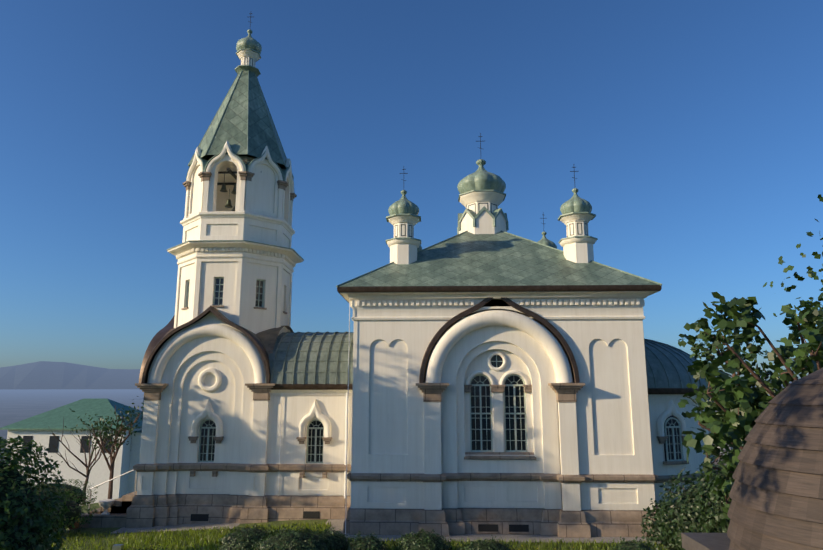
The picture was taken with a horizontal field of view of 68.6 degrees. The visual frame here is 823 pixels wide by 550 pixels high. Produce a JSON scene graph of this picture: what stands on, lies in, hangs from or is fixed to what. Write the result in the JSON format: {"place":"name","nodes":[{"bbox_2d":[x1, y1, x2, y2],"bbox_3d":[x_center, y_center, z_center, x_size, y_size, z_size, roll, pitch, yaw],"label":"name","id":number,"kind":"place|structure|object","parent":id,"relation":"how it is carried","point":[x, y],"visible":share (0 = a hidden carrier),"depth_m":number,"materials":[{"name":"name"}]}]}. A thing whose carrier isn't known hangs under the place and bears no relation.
{"place":"outdoors","nodes":[
{"label":"outdoors","id":0,"kind":"place"},
{"bbox_2d":[220,173,236,210],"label":"bells","id":1,"kind":"object","parent":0,"point":[228,203],"visible":0.44,"depth_m":23.38,"materials":[{"name":"black metal"}]},
{"bbox_2d":[46,520,668,549],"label":"grass","id":2,"kind":"structure","parent":0,"point":[210,544],"depth_m":17.60,"materials":[{"name":"green plant"}]},
{"bbox_2d":[0,389,768,549],"bbox_3d":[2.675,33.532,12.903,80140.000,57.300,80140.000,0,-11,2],"label":"ground","id":3,"kind":"structure","parent":0,"point":[16,405],"depth_m":1595.02,"materials":[{"name":"green plant"}]},
{"bbox_2d":[5,428,141,503],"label":"house walls","id":4,"kind":"structure","parent":3,"relation":"on","point":[127,459],"depth_m":55.41,"materials":[{"name":"white paint"}]},
{"bbox_2d":[22,436,111,452],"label":"windows","id":5,"kind":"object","parent":4,"relation":"in","point":[54,440],"visible":0.38,"depth_m":55.57,"materials":[{"name":"black glass"}]},
{"bbox_2d":[0,399,142,432],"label":"house roof","id":6,"kind":"structure","parent":4,"relation":"on","point":[52,419],"depth_m":57.48,"materials":[{"name":"green metal"}]},
{"bbox_2d":[71,521,79,528],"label":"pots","id":7,"kind":"object","parent":3,"relation":"on","point":[75,524],"visible":0.19,"depth_m":19.82,"materials":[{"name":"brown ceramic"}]},
{"bbox_2d":[68,491,136,529],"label":"steps","id":8,"kind":"structure","parent":3,"relation":"on","point":[116,516],"depth_m":20.08,"materials":[{"name":"stone"}]},
{"bbox_2d":[98,499,114,514],"bbox_3d":[-10.293,7.826,20.309,0.500,0.450,0.500,0,-11,2],"label":"urn","id":9,"kind":"object","parent":8,"relation":"on","point":[105,504],"visible":1,"depth_m":20.20,"materials":[{"name":"white stone"}]},
{"bbox_2d":[88,470,136,549],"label":"handrail","id":10,"kind":"object","parent":3,"relation":"on","point":[118,547],"visible":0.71,"depth_m":20.77,"materials":[{"name":"silver metal"}]},
{"bbox_2d":[0,461,733,549],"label":"shrubs","id":11,"kind":"object","parent":3,"relation":"on","point":[68,514],"depth_m":14.88,"materials":[{"name":"green plant"}]},
{"bbox_2d":[0,435,98,549],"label":"shrub leaves","id":12,"kind":"object","parent":11,"relation":"on","point":[43,522],"visible":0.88,"depth_m":8.01,"materials":[{"name":"green plant"}]},
{"bbox_2d":[111,519,660,542],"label":"gravel","id":13,"kind":"structure","parent":3,"relation":"on","point":[337,524],"depth_m":17.46,"materials":[{"name":"grey gravel"}]},
{"bbox_2d":[7,322,821,521],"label":"wood","id":14,"kind":"object","parent":3,"relation":"on","point":[749,369],"visible":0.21,"depth_m":10.51,"materials":[{"name":"brown plant"}]},
{"bbox_2d":[65,396,733,549],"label":"dark leaves","id":15,"kind":"object","parent":14,"relation":"attached to","point":[660,514],"visible":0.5,"depth_m":9.34,"materials":[{"name":"green plant"}]},
{"bbox_2d":[44,194,822,526],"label":"tree leaves","id":16,"kind":"object","parent":14,"relation":"attached to","point":[748,396],"visible":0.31,"depth_m":7.42,"materials":[{"name":"green plant"}]},
{"bbox_2d":[137,50,713,510],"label":"church walls","id":17,"kind":"structure","parent":3,"relation":"on","point":[609,420],"depth_m":18.92,"materials":[{"name":"white paint"}]},
{"bbox_2d":[49,302,349,536],"bbox_3d":[-6.639,4.571,19.619,9.491,7.500,2.230,0,-11,2],"label":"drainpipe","id":18,"kind":"object","parent":17,"relation":"attached to","point":[346,447],"visible":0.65,"depth_m":20.06,"materials":[{"name":"white metal"}]},
{"bbox_2d":[153,312,293,359],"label":"roof","id":19,"kind":"structure","parent":17,"relation":"attached to","point":[267,338],"depth_m":21.84,"materials":[{"name":"metal"}]},
{"bbox_2d":[167,29,661,286],"bbox_3d":[-0.795,-4.667,24.683,17.265,12.108,10.009,0,-11,2],"label":"church copper","id":20,"kind":"object","parent":17,"relation":"attached to","point":[480,178],"visible":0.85,"depth_m":23.46,"materials":[{"name":"green metal"}]},
{"bbox_2d":[241,57,587,237],"bbox_3d":[-0.536,-4.950,24.727,13.427,8.605,6.692,0,-11,2],"label":"drum","id":21,"kind":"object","parent":17,"relation":"attached to","point":[468,205],"visible":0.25,"depth_m":20.78,"materials":[{"name":"white paint"}]},
{"bbox_2d":[189,71,659,286],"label":"roof","id":22,"kind":"structure","parent":17,"relation":"on","point":[500,258],"depth_m":20.72,"materials":[{"name":"green metal"}]},
{"bbox_2d":[186,277,713,462],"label":"windows","id":23,"kind":"structure","parent":17,"relation":"attached to","point":[674,452],"depth_m":19.09,"materials":[{"name":"black glass"}]},
{"bbox_2d":[265,331,707,387],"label":"curved roof","id":24,"kind":"structure","parent":17,"relation":"attached to","point":[303,358],"depth_m":20.76,"materials":[{"name":"green metal"}]},
{"bbox_2d":[681,532,729,549],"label":"stone block","id":25,"kind":"structure","parent":3,"relation":"on","point":[705,541],"depth_m":5.29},
{"bbox_2d":[727,368,822,549],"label":"dome","id":26,"kind":"structure","parent":25,"relation":"on","point":[776,494],"depth_m":4.37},
{"bbox_2d":[0,361,791,388],"bbox_3d":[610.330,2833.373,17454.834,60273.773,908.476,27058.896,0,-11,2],"label":"mountains","id":27,"kind":"structure","parent":0,"point":[48,375],"depth_m":16553.50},
{"bbox_2d":[0,0,822,379],"label":"sky","id":28,"kind":"structure","parent":0,"point":[692,130],"materials":[{"name":"blue"}]},
{"bbox_2d":[125,13,717,537],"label":"trim","id":29,"kind":"structure","parent":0,"point":[144,511],"depth_m":18.74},
{"bbox_2d":[139,285,704,393],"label":"roof eaves","id":30,"kind":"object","parent":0,"point":[158,341],"depth_m":18.72,"materials":[{"name":"brown metal"}]}
]}

